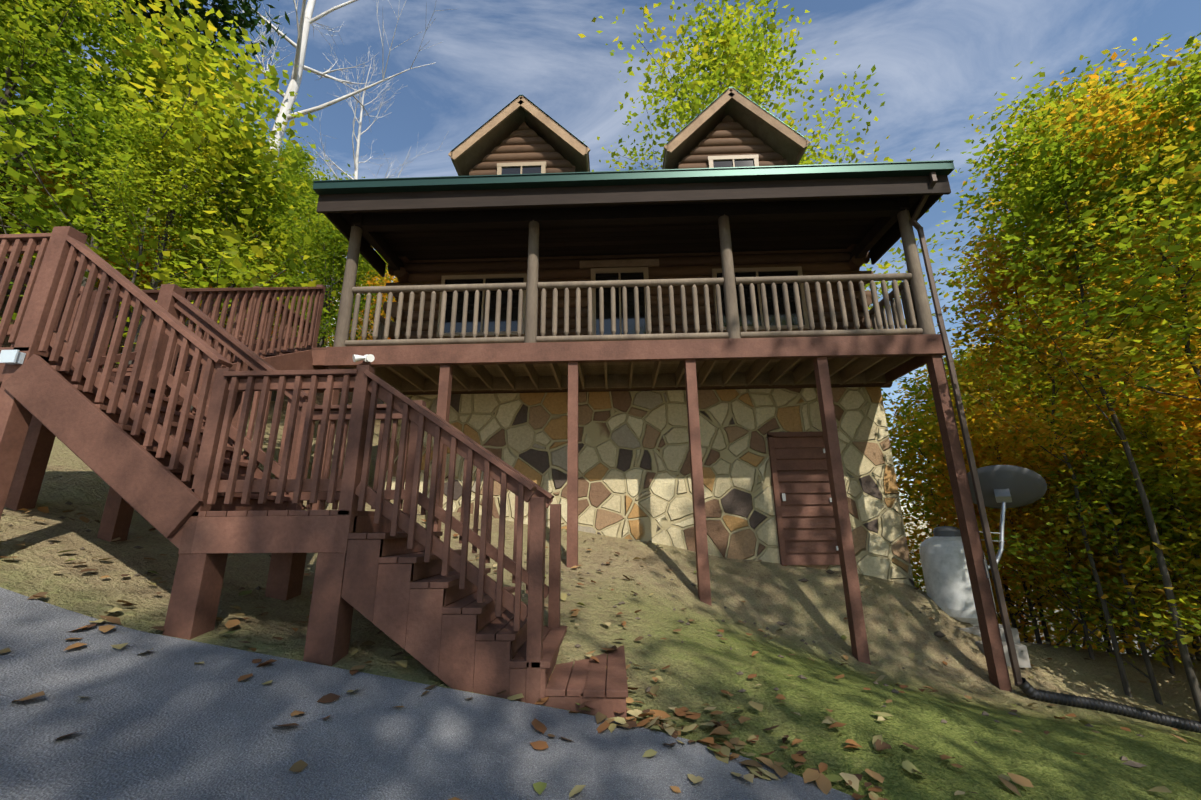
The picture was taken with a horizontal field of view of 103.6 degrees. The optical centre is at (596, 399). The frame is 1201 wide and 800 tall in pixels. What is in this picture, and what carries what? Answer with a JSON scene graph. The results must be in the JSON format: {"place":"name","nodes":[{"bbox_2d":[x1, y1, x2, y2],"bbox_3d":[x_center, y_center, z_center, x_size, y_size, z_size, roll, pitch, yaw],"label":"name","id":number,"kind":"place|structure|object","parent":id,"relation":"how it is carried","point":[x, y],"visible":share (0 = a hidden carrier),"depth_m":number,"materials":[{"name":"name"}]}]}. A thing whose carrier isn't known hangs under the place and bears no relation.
{"place":"outdoors","nodes":[
{"label":"outdoors","id":0,"kind":"place"},
{"bbox_2d":[0,587,860,799],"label":"driveway","id":1,"kind":"structure","parent":0,"point":[165,718],"depth_m":2.33,"materials":[{"name":"grey asphalt"}]},
{"bbox_2d":[78,695,307,771],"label":"fallen leaves","id":2,"kind":"object","parent":1,"relation":"on","point":[299,766],"visible":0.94,"depth_m":2.05,"materials":[{"name":"brown plant"}]},
{"bbox_2d":[0,221,1200,799],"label":"ground","id":3,"kind":"structure","parent":0,"point":[704,661],"depth_m":4.00,"materials":[{"name":"green plant"}]},
{"bbox_2d":[4,141,68,286],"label":"tree","id":4,"kind":"object","parent":3,"relation":"on","point":[7,256],"visible":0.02,"depth_m":15.10,"materials":[{"name":"green plant"}]},
{"bbox_2d":[0,1,86,95],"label":"tree","id":5,"kind":"object","parent":3,"relation":"on","point":[53,50],"visible":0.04,"depth_m":13.10,"materials":[{"name":"green plant"}]},
{"bbox_2d":[0,0,124,155],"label":"tree","id":6,"kind":"object","parent":3,"relation":"on","point":[39,12],"visible":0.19,"depth_m":8.77,"materials":[{"name":"green plant"}]},
{"bbox_2d":[0,122,157,288],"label":"tree","id":7,"kind":"object","parent":3,"relation":"on","point":[49,182],"visible":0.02,"depth_m":13.73,"materials":[{"name":"green plant"}]},
{"bbox_2d":[0,28,160,279],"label":"tree","id":8,"kind":"object","parent":3,"relation":"on","point":[20,185],"visible":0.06,"depth_m":12.41,"materials":[{"name":"green plant"}]},
{"bbox_2d":[20,105,159,291],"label":"tree","id":9,"kind":"object","parent":3,"relation":"on","point":[32,264],"depth_m":15.93,"materials":[{"name":"green plant"}]},
{"bbox_2d":[0,0,231,254],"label":"tree","id":10,"kind":"object","parent":3,"relation":"on","point":[63,9],"visible":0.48,"depth_m":8.07,"materials":[{"name":"green plant"}]},
{"bbox_2d":[0,2,249,286],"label":"tree","id":11,"kind":"object","parent":3,"relation":"on","point":[67,130],"visible":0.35,"depth_m":7.99,"materials":[{"name":"green plant"}]},
{"bbox_2d":[86,192,186,325],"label":"tree","id":12,"kind":"object","parent":3,"relation":"on","point":[132,274],"visible":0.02,"depth_m":16.53,"materials":[{"name":"green plant"}]},
{"bbox_2d":[60,183,221,289],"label":"tree","id":13,"kind":"object","parent":3,"relation":"on","point":[146,263],"depth_m":17.02,"materials":[{"name":"green plant"}]},
{"bbox_2d":[0,0,289,233],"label":"tree","id":14,"kind":"object","parent":3,"relation":"on","point":[224,7],"visible":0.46,"depth_m":19.23,"materials":[{"name":"green plant"}]},
{"bbox_2d":[24,83,280,307],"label":"tree","id":15,"kind":"object","parent":3,"relation":"on","point":[123,190],"visible":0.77,"depth_m":7.54,"materials":[{"name":"green plant"}]},
{"bbox_2d":[94,173,219,319],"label":"tree","id":16,"kind":"object","parent":3,"relation":"on","point":[154,255],"depth_m":16.30,"materials":[{"name":"green plant"}]},
{"bbox_2d":[0,13,321,332],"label":"tree","id":17,"kind":"object","parent":3,"relation":"on","point":[253,74],"visible":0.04,"depth_m":12.81,"materials":[{"name":"green plant"}]},
{"bbox_2d":[0,0,342,363],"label":"tree","id":18,"kind":"object","parent":3,"relation":"on","point":[201,90],"visible":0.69,"depth_m":8.29,"materials":[{"name":"green plant"}]},
{"bbox_2d":[133,244,302,339],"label":"tree","id":19,"kind":"object","parent":3,"relation":"on","point":[227,286],"depth_m":16.21,"materials":[{"name":"green plant"}]},
{"bbox_2d":[130,143,311,329],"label":"tree","id":20,"kind":"object","parent":3,"relation":"on","point":[279,211],"visible":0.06,"depth_m":11.81,"materials":[{"name":"green plant"}]},
{"bbox_2d":[126,184,335,340],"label":"tree","id":21,"kind":"object","parent":3,"relation":"on","point":[249,283],"visible":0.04,"depth_m":13.99,"materials":[{"name":"green plant"}]},
{"bbox_2d":[139,82,336,410],"bbox_3d":[-7.890,-3.008,9.912,4.154,7.391,3.417,-12,-19,37],"label":"tree","id":22,"kind":"object","parent":3,"relation":"on","point":[251,154],"visible":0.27,"depth_m":10.02,"materials":[{"name":"green plant"}]},
{"bbox_2d":[182,0,303,135],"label":"tree","id":23,"kind":"object","parent":3,"relation":"on","point":[261,39],"visible":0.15,"depth_m":25.16,"materials":[{"name":"green plant"}]},
{"bbox_2d":[243,153,340,400],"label":"tree","id":24,"kind":"object","parent":3,"relation":"on","point":[273,396],"visible":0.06,"depth_m":14.60,"materials":[{"name":"green plant"}]},
{"bbox_2d":[266,131,341,270],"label":"tree","id":25,"kind":"object","parent":3,"relation":"on","point":[304,161],"visible":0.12,"depth_m":31.10,"materials":[{"name":"green plant"}]},
{"bbox_2d":[0,226,627,718],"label":"stairs","id":26,"kind":"structure","parent":3,"relation":"on","point":[200,490],"depth_m":3.40,"materials":[{"name":"brown wood"}]},
{"bbox_2d":[3,504,646,703],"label":"fallen leaves","id":27,"kind":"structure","parent":3,"relation":"on","point":[563,596],"depth_m":4.36,"materials":[{"name":"brown plant"}]},
{"bbox_2d":[259,163,390,400],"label":"tree","id":28,"kind":"object","parent":3,"relation":"on","point":[328,285],"visible":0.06,"depth_m":11.47,"materials":[{"name":"green plant"}]},
{"bbox_2d":[257,185,395,347],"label":"tree","id":29,"kind":"object","parent":3,"relation":"on","point":[326,232],"visible":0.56,"depth_m":9.83,"materials":[{"name":"green plant"}]},
{"bbox_2d":[231,0,452,329],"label":"tree","id":30,"kind":"object","parent":3,"relation":"on","point":[303,29],"visible":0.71,"depth_m":21.90,"materials":[{"name":"white plant"}]},
{"bbox_2d":[291,251,397,346],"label":"tree","id":31,"kind":"object","parent":3,"relation":"on","point":[388,279],"visible":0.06,"depth_m":15.55,"materials":[{"name":"green plant"}]},
{"bbox_2d":[298,42,446,346],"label":"tree","id":32,"kind":"object","parent":3,"relation":"on","point":[356,159],"visible":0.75,"depth_m":26.07,"materials":[{"name":"white plant"}]},
{"bbox_2d":[366,265,397,318],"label":"tree","id":33,"kind":"object","parent":3,"relation":"on","point":[383,300],"visible":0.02,"depth_m":15.11,"materials":[{"name":"yellow plant"}]},
{"bbox_2d":[0,501,1146,799],"bbox_3d":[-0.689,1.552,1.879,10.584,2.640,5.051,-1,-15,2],"label":"fallen leaves","id":34,"kind":"object","parent":3,"relation":"on","point":[758,771],"visible":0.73,"depth_m":2.76,"materials":[{"name":"brown plant"}]},
{"bbox_2d":[313,87,1022,686],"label":"house","id":35,"kind":"structure","parent":3,"relation":"on","point":[523,161],"depth_m":8.07,"materials":[{"name":"brown wood"}]},
{"bbox_2d":[312,209,1046,691],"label":"deck","id":36,"kind":"structure","parent":3,"relation":"on","point":[824,359],"depth_m":6.96,"materials":[{"name":"brown wood"}]},
{"bbox_2d":[578,0,884,171],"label":"tree","id":37,"kind":"object","parent":3,"relation":"on","point":[733,68],"visible":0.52,"depth_m":21.00,"materials":[{"name":"green plant"}]},
{"bbox_2d":[448,529,1190,799],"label":"fallen leaves","id":38,"kind":"object","parent":3,"relation":"on","point":[539,787],"depth_m":4.20,"materials":[{"name":"brown plant"}]},
{"bbox_2d":[777,101,962,328],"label":"tree","id":39,"kind":"object","parent":3,"relation":"on","point":[808,161],"visible":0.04,"depth_m":14.66,"materials":[{"name":"green plant"}]},
{"bbox_2d":[912,561,925,590],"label":"understory tree","id":40,"kind":"object","parent":3,"relation":"on","point":[914,579],"visible":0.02,"depth_m":19.83,"materials":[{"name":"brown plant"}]},
{"bbox_2d":[884,356,1028,608],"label":"tree","id":41,"kind":"object","parent":3,"relation":"on","point":[923,399],"visible":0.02,"depth_m":23.01,"materials":[{"name":"green plant"}]},
{"bbox_2d":[890,337,1029,642],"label":"tree","id":42,"kind":"object","parent":3,"relation":"on","point":[1019,614],"visible":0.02,"depth_m":17.48,"materials":[{"name":"green plant"}]},
{"bbox_2d":[919,526,1030,667],"bbox_3d":[5.352,2.749,6.878,0.900,1.770,1.100,-1,-15,2],"label":"propane tank","id":43,"kind":"object","parent":3,"relation":"on","point":[946,575],"visible":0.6,"depth_m":6.80,"materials":[{"name":"metal"}]},
{"bbox_2d":[883,378,1076,643],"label":"tree","id":44,"kind":"object","parent":3,"relation":"on","point":[913,473],"visible":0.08,"depth_m":13.60,"materials":[{"name":"green plant"}]},
{"bbox_2d":[903,318,1061,637],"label":"tree","id":45,"kind":"object","parent":3,"relation":"on","point":[967,349],"depth_m":24.46,"materials":[{"name":"green plant"}]},
{"bbox_2d":[894,366,1075,642],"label":"tree","id":46,"kind":"object","parent":3,"relation":"on","point":[952,503],"visible":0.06,"depth_m":9.75,"materials":[{"name":"green plant"}]},
{"bbox_2d":[881,348,1149,637],"bbox_3d":[8.992,2.252,10.586,4.790,7.569,6.051,9,-18,-32],"label":"tree","id":47,"kind":"object","parent":3,"relation":"on","point":[916,440],"visible":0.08,"depth_m":11.26,"materials":[{"name":"green plant"}]},
{"bbox_2d":[997,588,1055,642],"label":"understory tree","id":48,"kind":"object","parent":3,"relation":"on","point":[1019,621],"depth_m":18.02,"materials":[{"name":"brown plant"}]},
{"bbox_2d":[909,407,1152,645],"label":"tree","id":49,"kind":"object","parent":3,"relation":"on","point":[1046,633],"visible":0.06,"depth_m":8.63,"materials":[{"name":"green plant"}]},
{"bbox_2d":[907,306,1176,654],"bbox_3d":[11.040,2.041,11.760,6.791,9.948,6.928,1,-15,-6],"label":"tree","id":50,"kind":"object","parent":3,"relation":"on","point":[1072,622],"visible":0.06,"depth_m":11.75,"materials":[{"name":"brown plant"}]},
{"bbox_2d":[963,296,1136,654],"bbox_3d":[17.866,3.768,17.099,8.478,18.658,7.320,-5,-16,18],"label":"tree","id":51,"kind":"object","parent":3,"relation":"on","point":[1134,652],"depth_m":19.32,"materials":[{"name":"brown plant"}]},
{"bbox_2d":[902,386,1200,643],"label":"tree","id":52,"kind":"object","parent":3,"relation":"on","point":[1020,522],"visible":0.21,"depth_m":7.97,"materials":[{"name":"green plant"}]},
{"bbox_2d":[928,220,1184,696],"bbox_3d":[6.756,0.521,6.805,2.923,6.935,3.059,-10,-18,31],"label":"tree","id":53,"kind":"object","parent":3,"relation":"on","point":[993,294],"visible":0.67,"depth_m":7.03,"materials":[{"name":"green plant"}]},
{"bbox_2d":[964,170,1149,400],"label":"tree","id":54,"kind":"object","parent":3,"relation":"on","point":[997,233],"depth_m":19.12,"materials":[{"name":"green plant"}]},
{"bbox_2d":[926,425,1199,659],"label":"tree","id":55,"kind":"object","parent":3,"relation":"on","point":[1036,469],"visible":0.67,"depth_m":6.92,"materials":[{"name":"green plant"}]},
{"bbox_2d":[945,287,1182,657],"bbox_3d":[13.381,1.238,12.121,6.218,11.921,5.495,9,-18,-31],"label":"tree","id":56,"kind":"object","parent":3,"relation":"on","point":[1167,640],"visible":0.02,"depth_m":12.77,"materials":[{"name":"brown plant"}]},
{"bbox_2d":[928,57,1200,660],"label":"tree","id":57,"kind":"object","parent":3,"relation":"on","point":[1040,102],"visible":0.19,"depth_m":9.02,"materials":[{"name":"green plant"}]},
{"bbox_2d":[929,37,1200,387],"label":"tree","id":58,"kind":"object","parent":3,"relation":"on","point":[1115,64],"visible":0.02,"depth_m":9.72,"materials":[{"name":"green plant"}]},
{"bbox_2d":[935,88,1200,721],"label":"tree","id":59,"kind":"object","parent":3,"relation":"on","point":[1049,187],"visible":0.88,"depth_m":6.21,"materials":[{"name":"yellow plant"}]},
{"bbox_2d":[936,52,1200,641],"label":"tree","id":60,"kind":"object","parent":3,"relation":"on","point":[1112,57],"visible":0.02,"depth_m":10.59,"materials":[{"name":"green plant"}]},
{"bbox_2d":[953,344,1194,652],"bbox_3d":[8.700,1.706,8.528,4.483,5.607,3.549,-3,-15,7],"label":"tree","id":61,"kind":"object","parent":3,"relation":"on","point":[1049,395],"visible":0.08,"depth_m":8.61,"materials":[{"name":"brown plant"}]},
{"bbox_2d":[1028,625,1119,647],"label":"understory tree","id":62,"kind":"object","parent":3,"relation":"on","point":[1059,638],"visible":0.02,"depth_m":16.76,"materials":[{"name":"green plant"}]},
{"bbox_2d":[955,39,1200,439],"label":"tree","id":63,"kind":"object","parent":3,"relation":"on","point":[1097,117],"visible":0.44,"depth_m":6.22,"materials":[{"name":"yellow plant"}]},
{"bbox_2d":[974,75,1197,355],"bbox_3d":[12.976,-1.140,10.638,5.494,14.005,6.364,9,-18,-32],"label":"tree","id":64,"kind":"object","parent":3,"relation":"on","point":[1071,252],"depth_m":11.23,"materials":[{"name":"green plant"}]},
{"bbox_2d":[975,255,1199,659],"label":"tree","id":65,"kind":"object","parent":3,"relation":"on","point":[1082,399],"depth_m":8.70,"materials":[{"name":"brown plant"}]},
{"bbox_2d":[985,385,1200,704],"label":"tree","id":66,"kind":"object","parent":3,"relation":"on","point":[1100,484],"visible":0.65,"depth_m":6.33,"materials":[{"name":"green plant"}]},
{"bbox_2d":[988,380,1200,654],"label":"tree","id":67,"kind":"object","parent":3,"relation":"on","point":[1129,651],"depth_m":8.56,"materials":[{"name":"green plant"}]},
{"bbox_2d":[994,356,1200,636],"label":"tree","id":68,"kind":"object","parent":3,"relation":"on","point":[1143,411],"visible":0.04,"depth_m":7.22,"materials":[{"name":"green plant"}]},
{"bbox_2d":[997,394,1200,674],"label":"tree","id":69,"kind":"object","parent":3,"relation":"on","point":[1168,661],"visible":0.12,"depth_m":6.78,"materials":[{"name":"green plant"}]},
{"bbox_2d":[1015,677,1200,732],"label":"drain pipe","id":70,"kind":"object","parent":3,"relation":"on","point":[1027,689],"visible":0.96,"depth_m":5.32,"materials":[{"name":"black plastic"}]},
{"bbox_2d":[1024,591,1195,657],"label":"understory tree","id":71,"kind":"object","parent":3,"relation":"on","point":[1138,652],"visible":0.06,"depth_m":13.33,"materials":[{"name":"green plant"}]},
{"bbox_2d":[1021,47,1200,355],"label":"tree","id":72,"kind":"object","parent":3,"relation":"on","point":[1109,60],"depth_m":11.33,"materials":[{"name":"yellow plant"}]},
{"bbox_2d":[1034,296,1198,614],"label":"tree","id":73,"kind":"object","parent":3,"relation":"on","point":[1154,375],"depth_m":8.87,"materials":[{"name":"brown plant"}]},
{"bbox_2d":[1058,602,1177,657],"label":"understory tree","id":74,"kind":"object","parent":3,"relation":"on","point":[1159,653],"depth_m":17.46,"materials":[{"name":"green plant"}]},
{"bbox_2d":[1036,32,1200,372],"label":"tree","id":75,"kind":"object","parent":3,"relation":"on","point":[1192,97],"visible":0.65,"depth_m":5.78,"materials":[{"name":"green plant"}]},
{"bbox_2d":[1036,326,1200,667],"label":"tree","id":76,"kind":"object","parent":3,"relation":"on","point":[1197,405],"visible":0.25,"depth_m":6.22,"materials":[{"name":"green plant"}]},
{"bbox_2d":[1043,389,1200,684],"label":"tree","id":77,"kind":"object","parent":3,"relation":"on","point":[1165,488],"visible":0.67,"depth_m":6.12,"materials":[{"name":"green plant"}]},
{"bbox_2d":[1070,140,1200,383],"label":"tree","id":78,"kind":"object","parent":3,"relation":"on","point":[1177,287],"visible":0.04,"depth_m":8.09,"materials":[{"name":"green plant"}]},
{"bbox_2d":[1077,271,1199,522],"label":"tree","id":79,"kind":"object","parent":3,"relation":"on","point":[1184,351],"depth_m":10.41,"materials":[{"name":"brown plant"}]},
{"bbox_2d":[1097,316,1200,585],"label":"tree","id":80,"kind":"object","parent":3,"relation":"on","point":[1183,427],"visible":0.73,"depth_m":5.78,"materials":[{"name":"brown plant"}]},
{"bbox_2d":[1103,586,1194,657],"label":"understory tree","id":81,"kind":"object","parent":3,"relation":"on","point":[1150,642],"visible":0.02,"depth_m":14.65,"materials":[{"name":"green plant"}]},
{"bbox_2d":[1104,36,1200,308],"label":"tree","id":82,"kind":"object","parent":3,"relation":"on","point":[1179,62],"visible":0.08,"depth_m":9.16,"materials":[{"name":"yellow plant"}]},
{"bbox_2d":[1111,367,1200,588],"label":"tree","id":83,"kind":"object","parent":3,"relation":"on","point":[1175,474],"visible":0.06,"depth_m":6.88,"materials":[{"name":"green plant"}]},
{"bbox_2d":[1112,585,1200,658],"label":"understory tree","id":84,"kind":"object","parent":3,"relation":"on","point":[1175,644],"visible":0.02,"depth_m":10.38,"materials":[{"name":"green plant"}]},
{"bbox_2d":[1145,382,1200,603],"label":"tree","id":85,"kind":"object","parent":3,"relation":"on","point":[1190,410],"visible":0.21,"depth_m":6.41,"materials":[{"name":"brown plant"}]},
{"bbox_2d":[2,0,1200,655],"label":"sky","id":86,"kind":"structure","parent":0,"point":[939,64],"materials":[{"name":"blue"}]},
{"bbox_2d":[507,664,917,799],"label":"fallen leaves","id":87,"kind":"object","parent":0,"point":[823,782],"visible":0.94,"depth_m":2.70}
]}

